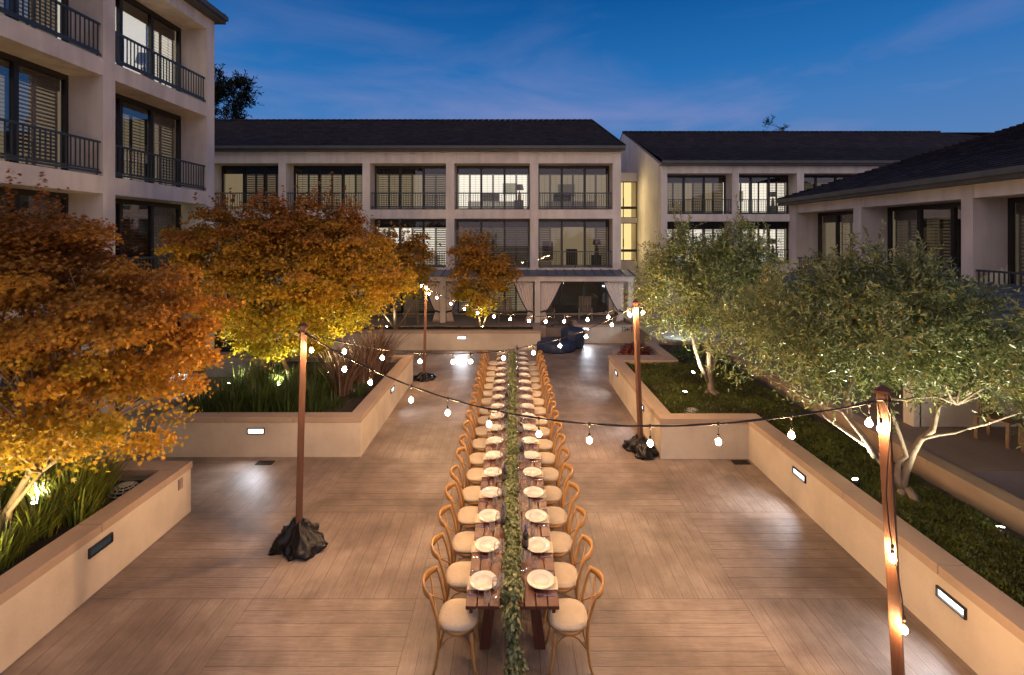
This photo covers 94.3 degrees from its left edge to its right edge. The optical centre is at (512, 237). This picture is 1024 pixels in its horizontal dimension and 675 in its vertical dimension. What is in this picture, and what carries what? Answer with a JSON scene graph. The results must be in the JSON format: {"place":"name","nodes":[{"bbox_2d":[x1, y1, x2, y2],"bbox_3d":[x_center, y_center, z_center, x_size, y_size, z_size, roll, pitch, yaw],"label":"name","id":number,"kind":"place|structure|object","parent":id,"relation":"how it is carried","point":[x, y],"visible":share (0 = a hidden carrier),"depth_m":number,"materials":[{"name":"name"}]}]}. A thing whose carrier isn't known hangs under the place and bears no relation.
{"place":"outdoors","nodes":[
{"label":"outdoors","id":0,"kind":"place"},
{"bbox_2d":[0,281,977,674],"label":"paving","id":1,"kind":"structure","parent":0,"point":[716,565],"depth_m":6.54,"materials":[{"name":"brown wood"}]},
{"bbox_2d":[0,461,191,672],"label":"raised planter","id":2,"kind":"object","parent":1,"relation":"on","point":[47,584],"visible":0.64,"depth_m":6.16,"materials":[{"name":"paint"}]},
{"bbox_2d":[0,510,53,571],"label":"grass clump","id":3,"kind":"object","parent":2,"relation":"on","point":[11,549],"visible":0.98,"depth_m":5.94,"materials":[{"name":"green plant"}]},
{"bbox_2d":[0,473,104,545],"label":"grass clump","id":4,"kind":"object","parent":2,"relation":"on","point":[24,511],"visible":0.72,"depth_m":6.38,"materials":[{"name":"green plant"}]},
{"bbox_2d":[0,451,107,512],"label":"grass clump","id":5,"kind":"object","parent":2,"relation":"on","point":[32,491],"visible":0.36,"depth_m":6.85,"materials":[{"name":"green plant"}]},
{"bbox_2d":[29,464,130,526],"bbox_3d":[-6.085,3.687,6.782,1.264,0.626,1.092,0,0,34],"label":"grass clump","id":6,"kind":"object","parent":2,"relation":"on","point":[80,512],"visible":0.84,"depth_m":6.66,"materials":[{"name":"green plant"}]},
{"bbox_2d":[31,449,136,517],"bbox_3d":[-6.302,3.560,6.966,1.485,0.879,1.399,0,0,0],"label":"grass clump","id":7,"kind":"object","parent":2,"relation":"on","point":[83,479],"visible":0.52,"depth_m":6.91,"materials":[{"name":"green plant"}]},
{"bbox_2d":[49,449,146,497],"bbox_3d":[-6.345,3.638,7.344,1.357,0.724,1.315,0,0,0],"label":"grass clump","id":8,"kind":"object","parent":2,"relation":"on","point":[107,468],"visible":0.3,"depth_m":7.46,"materials":[{"name":"green plant"}]},
{"bbox_2d":[0,169,252,535],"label":"maple tree","id":9,"kind":"object","parent":2,"relation":"on","point":[34,434],"visible":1,"depth_m":6.17,"materials":[{"name":"orange plant"}]},
{"bbox_2d":[0,0,228,460],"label":"hotel wing","id":10,"kind":"structure","parent":1,"relation":"on","point":[107,109],"depth_m":12.18,"materials":[{"name":"white paint"}]},
{"bbox_2d":[0,187,67,280],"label":"window","id":11,"kind":"structure","parent":10,"relation":"in","point":[24,197],"depth_m":10.97,"materials":[{"name":"glass"}]},
{"bbox_2d":[0,51,67,170],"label":"window","id":12,"kind":"structure","parent":10,"relation":"in","point":[31,93],"depth_m":11.01,"materials":[{"name":"glass"}]},
{"bbox_2d":[0,0,67,42],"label":"window","id":13,"kind":"structure","parent":10,"relation":"in","point":[65,2],"depth_m":11.25,"materials":[{"name":"glass"}]},
{"bbox_2d":[115,198,180,275],"bbox_3d":[-11.120,0.161,14.030,0.120,2.494,3.650,0,0,0],"label":"window","id":14,"kind":"structure","parent":10,"relation":"in","point":[143,220],"depth_m":14.33,"materials":[{"name":"black glass"}]},
{"bbox_2d":[115,93,180,186],"bbox_3d":[-11.120,-2.779,14.030,0.120,2.494,3.650,0,0,0],"label":"window","id":15,"kind":"structure","parent":10,"relation":"in","point":[141,126],"depth_m":14.44,"materials":[{"name":"glass"}]},
{"bbox_2d":[115,0,180,91],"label":"window","id":16,"kind":"structure","parent":10,"relation":"in","point":[133,19],"depth_m":14.48,"materials":[{"name":"glass"}]},
{"bbox_2d":[214,63,264,118],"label":"background tree","id":17,"kind":"object","parent":1,"relation":"on","point":[223,87],"visible":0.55,"depth_m":43.74,"materials":[{"name":"green plant"}]},
{"bbox_2d":[187,334,311,376],"bbox_3d":[-13.000,4.280,18.165,10.000,0.760,4.670,0,0,0],"label":"raised planter","id":18,"kind":"object","parent":1,"relation":"on","point":[236,361],"visible":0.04,"depth_m":15.85,"materials":[{"name":"paint"}]},
{"bbox_2d":[156,355,413,456],"bbox_3d":[-5.375,4.235,12.725,4.350,0.850,5.350,0,0,0],"label":"raised planter","id":19,"kind":"object","parent":1,"relation":"on","point":[352,426],"visible":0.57,"depth_m":10.07,"materials":[{"name":"paint"}]},
{"bbox_2d":[163,376,235,411],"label":"grass clump","id":20,"kind":"object","parent":19,"relation":"on","point":[205,407],"visible":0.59,"depth_m":10.61,"materials":[{"name":"green plant"}]},
{"bbox_2d":[190,374,268,412],"bbox_3d":[-6.354,3.566,10.777,1.739,0.829,1.794,0,0,37],"label":"grass clump","id":21,"kind":"object","parent":19,"relation":"on","point":[228,406],"visible":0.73,"depth_m":10.58,"materials":[{"name":"green plant"}]},
{"bbox_2d":[209,365,278,400],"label":"grass clump","id":22,"kind":"object","parent":19,"relation":"on","point":[241,377],"visible":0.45,"depth_m":11.72,"materials":[{"name":"green plant"}]},
{"bbox_2d":[151,185,362,384],"bbox_3d":[-6.625,1.282,12.485,5.354,5.429,4.187,0,0,0],"label":"maple tree","id":23,"kind":"object","parent":19,"relation":"on","point":[257,258],"visible":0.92,"depth_m":11.80,"materials":[{"name":"orange plant"}]},
{"bbox_2d":[221,376,296,411],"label":"grass clump","id":24,"kind":"object","parent":19,"relation":"on","point":[256,404],"visible":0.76,"depth_m":10.68,"materials":[{"name":"green plant"}]},
{"bbox_2d":[230,357,292,386],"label":"grass clump","id":25,"kind":"object","parent":19,"relation":"on","point":[263,370],"visible":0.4,"depth_m":12.83,"materials":[{"name":"green plant"}]},
{"bbox_2d":[246,368,325,411],"bbox_3d":[-5.104,3.546,10.855,1.961,0.869,1.798,0,0,0],"label":"grass clump","id":26,"kind":"object","parent":19,"relation":"on","point":[286,404],"visible":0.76,"depth_m":10.79,"materials":[{"name":"green plant"}]},
{"bbox_2d":[274,368,344,409],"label":"grass clump","id":27,"kind":"object","parent":19,"relation":"on","point":[315,393],"visible":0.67,"depth_m":11.16,"materials":[{"name":"green plant"}]},
{"bbox_2d":[308,337,379,396],"bbox_3d":[-4.229,3.258,12.038,2.080,1.444,2.319,0,0,0],"label":"flax plant","id":28,"kind":"object","parent":19,"relation":"on","point":[347,381],"visible":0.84,"depth_m":11.94,"materials":[{"name":"red plant"}]},
{"bbox_2d":[272,172,425,372],"bbox_3d":[-4.742,1.015,13.508,4.121,5.940,4.018,0,0,-18],"label":"maple tree","id":29,"kind":"object","parent":19,"relation":"on","point":[350,249],"visible":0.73,"depth_m":12.87,"materials":[{"name":"orange plant"}]},
{"bbox_2d":[329,330,402,384],"bbox_3d":[-4.020,3.275,12.973,2.380,1.410,2.172,0,0,0],"label":"flax plant","id":30,"kind":"object","parent":19,"relation":"on","point":[364,376],"visible":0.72,"depth_m":12.84,"materials":[{"name":"brown plant"}]},
{"bbox_2d":[349,325,412,374],"bbox_3d":[-3.780,3.265,13.836,2.198,1.430,2.035,0,0,-17],"label":"flax plant","id":31,"kind":"object","parent":19,"relation":"on","point":[382,368],"visible":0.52,"depth_m":13.77,"materials":[{"name":"brown plant"}]},
{"bbox_2d":[268,516,327,561],"bbox_3d":[-3.189,4.462,7.234,0.874,0.393,0.857,0,0,0],"label":"sandbag cover","id":32,"kind":"object","parent":1,"relation":"on","point":[304,539],"visible":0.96,"depth_m":7.01,"materials":[{"name":"black fabric"}]},
{"bbox_2d":[295,322,307,524],"bbox_3d":[-3.194,2.973,7.197,0.174,3.376,0.143,0,0,-29],"label":"light post","id":33,"kind":"object","parent":1,"relation":"on","point":[303,326],"visible":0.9,"depth_m":7.16,"materials":[{"name":"brown wood"}]},
{"bbox_2d":[307,307,632,363],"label":"string lights","id":34,"kind":"object","parent":33,"relation":"hanging from","point":[452,354],"visible":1,"depth_m":8.36},
{"bbox_2d":[304,333,874,446],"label":"string lights","id":35,"kind":"object","parent":33,"relation":"hanging from","point":[868,423],"visible":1,"depth_m":5.41},
{"bbox_2d":[217,324,540,349],"bbox_3d":[-5.660,4.260,20.375,13.680,0.800,1.550,0,0,0],"label":"raised planter","id":36,"kind":"object","parent":1,"relation":"on","point":[488,338],"visible":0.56,"depth_m":19.62,"materials":[{"name":"paint"}]},
{"bbox_2d":[348,215,440,328],"bbox_3d":[-5.200,1.516,20.251,3.932,4.927,3.504,0,0,-32],"label":"maple tree","id":37,"kind":"object","parent":36,"relation":"on","point":[405,249],"visible":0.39,"depth_m":20.07,"materials":[{"name":"orange plant"}]},
{"bbox_2d":[443,225,523,328],"bbox_3d":[-1.286,1.722,20.294,3.499,4.500,2.877,0,0,19],"label":"maple tree","id":38,"kind":"object","parent":36,"relation":"on","point":[476,260],"visible":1,"depth_m":19.83,"materials":[{"name":"orange plant"}]},
{"bbox_2d":[216,325,545,337],"bbox_3d":[-6.260,4.290,21.090,15.480,0.740,0.220,0,0,0],"label":"terrace ledge","id":39,"kind":"object","parent":1,"relation":"on","point":[543,330],"visible":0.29,"depth_m":20.98,"materials":[{"name":"concrete"}]},
{"bbox_2d":[214,119,625,314],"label":"hotel wing","id":40,"kind":"structure","parent":1,"relation":"on","point":[539,194],"depth_m":25.05,"materials":[{"name":"white paint"}]},
{"bbox_2d":[222,166,296,209],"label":"window","id":41,"kind":"structure","parent":40,"relation":"in","point":[242,179],"depth_m":25.06,"materials":[{"name":"glass"}]},
{"bbox_2d":[294,166,361,209],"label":"window","id":42,"kind":"structure","parent":40,"relation":"in","point":[308,177],"depth_m":25.06,"materials":[{"name":"glass"}]},
{"bbox_2d":[375,219,445,265],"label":"window","id":43,"kind":"structure","parent":40,"relation":"in","point":[436,228],"depth_m":25.06,"materials":[{"name":"glass"}]},
{"bbox_2d":[375,166,445,209],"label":"window","id":44,"kind":"structure","parent":40,"relation":"in","point":[388,179],"depth_m":25.06,"materials":[{"name":"glass"}]},
{"bbox_2d":[378,281,448,312],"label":"window","id":45,"kind":"structure","parent":40,"relation":"in","point":[399,309],"depth_m":25.52,"materials":[{"name":"glass"}]},
{"bbox_2d":[456,219,528,264],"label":"window","id":46,"kind":"structure","parent":40,"relation":"in","point":[506,234],"depth_m":25.06,"materials":[{"name":"glass"}]},
{"bbox_2d":[456,166,528,209],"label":"window","id":47,"kind":"structure","parent":40,"relation":"in","point":[469,179],"depth_m":25.10,"materials":[{"name":"glass"}]},
{"bbox_2d":[458,281,528,312],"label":"window","id":48,"kind":"structure","parent":40,"relation":"in","point":[517,306],"depth_m":25.52,"materials":[{"name":"glass"}]},
{"bbox_2d":[538,219,608,266],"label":"window","id":49,"kind":"structure","parent":40,"relation":"in","point":[553,234],"depth_m":25.08,"materials":[{"name":"glass"}]},
{"bbox_2d":[538,166,608,209],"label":"window","id":50,"kind":"structure","parent":40,"relation":"in","point":[551,179],"depth_m":25.06,"materials":[{"name":"glass"}]},
{"bbox_2d":[540,281,606,312],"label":"window","id":51,"kind":"structure","parent":40,"relation":"in","point":[566,300],"depth_m":28.30,"materials":[{"name":"glass"}]},
{"bbox_2d":[235,315,626,336],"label":"back terrace","id":52,"kind":"structure","parent":1,"relation":"on","point":[553,331],"depth_m":22.88,"materials":[{"name":"concrete"}]},
{"bbox_2d":[243,269,635,322],"bbox_3d":[-4.070,2.825,23.265,19.823,2.470,1.570,0,0,0],"label":"patio awning","id":53,"kind":"object","parent":52,"relation":"on","point":[538,276],"visible":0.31,"depth_m":22.56,"materials":[{"name":"metal"}]},
{"bbox_2d":[424,282,439,321],"bbox_3d":[-3.845,3.097,22.690,0.808,1.888,0.130,0,0,0],"label":"curtain","id":54,"kind":"object","parent":53,"relation":"hanging from","point":[434,302],"visible":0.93,"depth_m":22.69,"materials":[{"name":"fabric"}]},
{"bbox_2d":[513,282,532,321],"bbox_3d":[0.519,3.096,22.690,0.958,1.890,0.130,0,0,0],"label":"curtain","id":55,"kind":"object","parent":53,"relation":"hanging from","point":[524,290],"visible":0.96,"depth_m":22.69,"materials":[{"name":"fabric"}]},
{"bbox_2d":[540,282,561,321],"bbox_3d":[1.856,3.096,22.690,1.057,1.891,0.130,0,0,0],"label":"curtain","id":56,"kind":"object","parent":53,"relation":"hanging from","point":[549,291],"visible":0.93,"depth_m":22.70,"materials":[{"name":"fabric"}]},
{"bbox_2d":[603,282,623,321],"bbox_3d":[4.830,3.096,22.690,1.007,1.890,0.130,0,0,0],"label":"curtain","id":57,"kind":"object","parent":53,"relation":"hanging from","point":[614,290],"visible":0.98,"depth_m":22.69,"materials":[{"name":"fabric"}]},
{"bbox_2d":[422,566,479,674],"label":"dining chair","id":58,"kind":"object","parent":1,"relation":"on","point":[455,618],"visible":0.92,"depth_m":5.14,"materials":[{"name":"beige fabric"}]},
{"bbox_2d":[431,532,481,627],"bbox_3d":[-0.688,4.211,5.879,0.643,0.909,0.458,0,0,-1],"label":"dining chair","id":59,"kind":"object","parent":1,"relation":"on","point":[456,576],"visible":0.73,"depth_m":5.80,"materials":[{"name":"beige fabric"}]},
{"bbox_2d":[438,505,483,563],"bbox_3d":[-0.689,4.211,6.502,0.643,0.909,0.458,0,0,2],"label":"dining chair","id":60,"kind":"object","parent":1,"relation":"on","point":[461,544],"visible":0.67,"depth_m":6.43,"materials":[{"name":"beige fabric"}]},
{"bbox_2d":[445,482,484,554],"bbox_3d":[-0.691,4.211,7.132,0.643,0.909,0.458,0,0,3],"label":"dining chair","id":61,"kind":"object","parent":1,"relation":"on","point":[465,517],"visible":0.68,"depth_m":7.05,"materials":[{"name":"beige fabric"}]},
{"bbox_2d":[450,465,487,529],"bbox_3d":[-0.689,4.211,7.715,0.644,0.909,0.458,0,0,-6],"label":"dining chair","id":62,"kind":"object","parent":1,"relation":"on","point":[470,495],"visible":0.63,"depth_m":7.62,"materials":[{"name":"beige fabric"}]},
{"bbox_2d":[456,447,489,504],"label":"dining chair","id":63,"kind":"object","parent":1,"relation":"on","point":[473,475],"visible":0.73,"depth_m":8.26,"materials":[{"name":"beige fabric"}]},
{"bbox_2d":[466,450,558,649],"bbox_3d":[0.000,4.280,6.865,0.990,0.760,3.690,0,0,0],"label":"farm table","id":64,"kind":"object","parent":1,"relation":"on","point":[491,603],"visible":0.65,"depth_m":5.70,"materials":[{"name":"brown wood"}]},
{"bbox_2d":[466,576,476,599],"bbox_3d":[-0.415,3.998,5.352,0.200,0.206,0.214,0,0,0],"label":"napkin","id":65,"kind":"object","parent":64,"relation":"on","point":[469,587],"visible":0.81,"depth_m":5.30,"materials":[{"name":"fabric"}]},
{"bbox_2d":[469,570,496,590],"bbox_3d":[-0.327,3.876,5.351,0.311,0.032,0.316,0,0,-39],"label":"dinner plate","id":66,"kind":"object","parent":65,"relation":"on","point":[482,580],"visible":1,"depth_m":5.37,"materials":[{"name":"white ceramic"}]},
{"bbox_2d":[499,351,528,674],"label":"garland","id":67,"kind":"object","parent":64,"relation":"on","point":[512,558],"visible":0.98,"depth_m":5.88,"materials":[{"name":"green plant"}]},
{"bbox_2d":[541,576,557,592],"bbox_3d":[0.415,3.998,5.353,0.200,0.206,0.214,0,0,0],"label":"napkin","id":68,"kind":"object","parent":64,"relation":"on","point":[554,586],"visible":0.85,"depth_m":5.30,"materials":[{"name":"fabric"}]},
{"bbox_2d":[527,569,554,588],"bbox_3d":[0.319,3.876,5.369,0.316,0.032,0.311,0,0,-10],"label":"dinner plate","id":69,"kind":"object","parent":68,"relation":"on","point":[540,579],"visible":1,"depth_m":5.39,"materials":[{"name":"white ceramic"}]},
{"bbox_2d":[486,387,538,461],"bbox_3d":[0.000,4.280,10.565,0.990,0.760,3.690,0,0,0],"label":"farm table","id":70,"kind":"object","parent":1,"relation":"on","point":[501,433],"visible":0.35,"depth_m":9.95,"materials":[{"name":"brown wood"}]},
{"bbox_2d":[494,352,530,394],"bbox_3d":[0.000,4.280,14.265,0.990,0.760,3.690,0,0,0],"label":"farm table","id":71,"kind":"object","parent":1,"relation":"on","point":[518,384],"visible":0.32,"depth_m":13.69,"materials":[{"name":"brown wood"}]},
{"bbox_2d":[534,433,565,480],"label":"dining chair","id":72,"kind":"object","parent":1,"relation":"on","point":[548,459],"visible":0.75,"depth_m":8.87,"materials":[{"name":"beige fabric"}]},
{"bbox_2d":[535,447,569,505],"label":"dining chair","id":73,"kind":"object","parent":1,"relation":"on","point":[551,475],"visible":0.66,"depth_m":8.29,"materials":[{"name":"beige fabric"}]},
{"bbox_2d":[537,463,573,530],"bbox_3d":[0.675,4.211,7.734,0.644,0.909,0.458,0,0,-3],"label":"dining chair","id":74,"kind":"object","parent":1,"relation":"on","point":[554,494],"visible":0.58,"depth_m":7.66,"materials":[{"name":"beige fabric"}]},
{"bbox_2d":[540,482,579,533],"bbox_3d":[0.686,4.211,7.126,0.644,0.909,0.458,0,0,-4],"label":"dining chair","id":75,"kind":"object","parent":1,"relation":"on","point":[558,517],"visible":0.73,"depth_m":7.05,"materials":[{"name":"beige fabric"}]},
{"bbox_2d":[537,326,584,353],"bbox_3d":[2.020,4.247,19.781,2.131,0.821,1.747,0,0,0],"label":"covered fire pit","id":76,"kind":"object","parent":1,"relation":"on","point":[571,344],"visible":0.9,"depth_m":19.53,"materials":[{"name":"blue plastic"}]},
{"bbox_2d":[542,505,585,564],"bbox_3d":[0.686,4.211,6.496,0.644,0.909,0.458,0,0,2],"label":"dining chair","id":77,"kind":"object","parent":1,"relation":"on","point":[563,543],"visible":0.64,"depth_m":6.41,"materials":[{"name":"beige fabric"}]},
{"bbox_2d":[543,534,592,626],"bbox_3d":[0.674,4.211,5.859,0.644,0.909,0.458,0,0,3],"label":"dining chair","id":78,"kind":"object","parent":1,"relation":"on","point":[567,575],"visible":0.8,"depth_m":5.78,"materials":[{"name":"beige fabric"}]},
{"bbox_2d":[545,566,603,674],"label":"dining chair","id":79,"kind":"object","parent":1,"relation":"on","point":[570,617],"visible":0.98,"depth_m":5.15,"materials":[{"name":"beige fabric"}]},
{"bbox_2d":[570,320,633,342],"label":"number wall","id":80,"kind":"structure","parent":1,"relation":"on","point":[614,333],"depth_m":20.92,"materials":[{"name":"paint"}]},
{"bbox_2d":[607,173,636,292],"bbox_3d":[7.040,0.110,34.300,3.080,9.100,3.200,0,0,0],"label":"stair link","id":81,"kind":"object","parent":1,"relation":"on","point":[627,220],"visible":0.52,"depth_m":32.75,"materials":[{"name":"paint"}]},
{"bbox_2d":[621,223,636,260],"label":"window","id":82,"kind":"structure","parent":81,"relation":"in","point":[626,250],"depth_m":34.30,"materials":[{"name":"glass"}]},
{"bbox_2d":[621,181,636,217],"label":"window","id":83,"kind":"structure","parent":81,"relation":"in","point":[626,207],"depth_m":34.30,"materials":[{"name":"glass"}]},
{"bbox_2d":[632,300,642,438],"bbox_3d":[2.731,3.014,10.355,0.217,3.297,0.145,0,0,-20],"label":"light post","id":84,"kind":"object","parent":1,"relation":"on","point":[637,370],"visible":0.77,"depth_m":10.31,"materials":[{"name":"brown wood"}]},
{"bbox_2d":[622,434,658,459],"bbox_3d":[2.781,4.477,10.338,0.706,0.361,0.933,0,0,0],"label":"sandbag cover","id":85,"kind":"object","parent":1,"relation":"on","point":[640,448],"visible":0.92,"depth_m":10.17,"materials":[{"name":"black fabric"}]},
{"bbox_2d":[608,341,1023,674],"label":"raised planter","id":86,"kind":"object","parent":1,"relation":"on","point":[986,637],"visible":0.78,"depth_m":7.06,"materials":[{"name":"paint"}]},
{"bbox_2d":[620,194,805,397],"bbox_3d":[5.187,1.490,12.135,4.839,5.101,3.710,0,0,0],"label":"olive tree","id":87,"kind":"object","parent":86,"relation":"on","point":[687,281],"visible":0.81,"depth_m":11.61,"materials":[{"name":"green plant"}]},
{"bbox_2d":[625,361,1023,606],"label":"ground cover","id":88,"kind":"object","parent":86,"relation":"on","point":[979,562],"visible":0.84,"depth_m":7.87,"materials":[{"name":"green plant"}]},
{"bbox_2d":[685,219,1023,509],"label":"olive tree","id":89,"kind":"object","parent":86,"relation":"on","point":[942,332],"visible":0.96,"depth_m":7.13,"materials":[{"name":"green plant"}]},
{"bbox_2d":[935,585,966,619],"bbox_3d":[4.952,4.115,5.360,0.040,0.125,0.360,0,0,0],"label":"step light","id":90,"kind":"object","parent":86,"relation":"attached to","point":[952,603],"visible":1,"depth_m":5.35,"materials":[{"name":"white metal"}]},
{"bbox_2d":[951,288,1023,448],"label":"olive tree","id":91,"kind":"object","parent":86,"relation":"on","point":[1014,378],"visible":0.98,"depth_m":5.76,"materials":[{"name":"green plant"}]},
{"bbox_2d":[711,340,1023,535],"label":"terrace wall","id":92,"kind":"structure","parent":1,"relation":"on","point":[997,504],"depth_m":7.89,"materials":[{"name":"stone"}]},
{"bbox_2d":[715,341,1023,500],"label":"side terrace","id":93,"kind":"structure","parent":1,"relation":"on","point":[992,459],"depth_m":8.80,"materials":[{"name":"concrete"}]},
{"bbox_2d":[733,267,1023,426],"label":"patio awning","id":94,"kind":"object","parent":93,"relation":"on","point":[909,418],"visible":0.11,"depth_m":9.87,"materials":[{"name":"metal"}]},
{"bbox_2d":[776,122,1023,375],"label":"hotel wing","id":95,"kind":"structure","parent":93,"relation":"on","point":[963,201],"depth_m":14.05,"materials":[{"name":"white paint"}]},
{"bbox_2d":[818,210,852,267],"bbox_3d":[12.420,0.341,17.626,0.120,2.634,3.190,0,0,0],"label":"window","id":96,"kind":"structure","parent":95,"relation":"in","point":[831,225],"depth_m":18.33,"materials":[{"name":"glass"}]},
{"bbox_2d":[887,202,960,278],"bbox_3d":[12.420,0.341,13.919,0.120,2.634,3.476,0,0,0],"label":"window","id":97,"kind":"structure","parent":95,"relation":"in","point":[940,223],"depth_m":14.15,"materials":[{"name":"black glass"}]},
{"bbox_2d":[1008,197,1023,286],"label":"window","id":98,"kind":"structure","parent":95,"relation":"in","point":[1015,205],"depth_m":11.71,"materials":[{"name":"black glass"}]},
{"bbox_2d":[920,377,1023,426],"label":"patio wall","id":99,"kind":"structure","parent":93,"relation":"on","point":[961,415],"depth_m":9.62,"materials":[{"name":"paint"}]},
{"bbox_2d":[974,390,1022,448],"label":"patio chair","id":100,"kind":"object","parent":93,"relation":"on","point":[1008,422],"visible":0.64,"depth_m":9.00,"materials":[{"name":"brown wood"}]},
{"bbox_2d":[874,384,904,674],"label":"light post","id":101,"kind":"object","parent":1,"relation":"on","point":[882,392],"visible":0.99,"depth_m":4.44,"materials":[{"name":"brown wood"}]},
{"bbox_2d":[884,401,907,633],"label":"string lights","id":102,"kind":"object","parent":101,"relation":"hanging from","point":[892,559],"visible":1,"depth_m":4.36},
{"bbox_2d":[207,0,1023,139],"label":"sky","id":103,"kind":"structure","parent":0,"point":[619,65],"materials":[{"name":"blue"}]},
{"bbox_2d":[607,293,845,348],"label":"side walkway","id":104,"kind":"structure","parent":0,"point":[645,332],"depth_m":19.87,"materials":[{"name":"concrete"}]},
{"bbox_2d":[620,131,992,303],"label":"hotel wing","id":105,"kind":"structure","parent":104,"relation":"on","point":[704,176],"depth_m":28.78,"materials":[{"name":"beige paint"}]},
{"bbox_2d":[667,222,725,260],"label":"window","id":106,"kind":"structure","parent":105,"relation":"in","point":[708,227],"depth_m":28.56,"materials":[{"name":"glass"}]},
{"bbox_2d":[667,175,725,213],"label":"window","id":107,"kind":"structure","parent":105,"relation":"in","point":[678,186],"depth_m":28.56,"materials":[{"name":"glass"}]},
{"bbox_2d":[723,175,787,213],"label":"window","id":108,"kind":"structure","parent":105,"relation":"in","point":[750,186],"depth_m":28.56,"materials":[{"name":"glass"}]},
{"bbox_2d":[739,222,787,260],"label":"window","id":109,"kind":"structure","parent":105,"relation":"in","point":[777,232],"depth_m":28.56,"materials":[{"name":"glass"}]},
{"bbox_2d":[785,175,849,213],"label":"window","id":110,"kind":"structure","parent":105,"relation":"in","point":[810,181],"depth_m":28.56,"materials":[{"name":"brown metal"}]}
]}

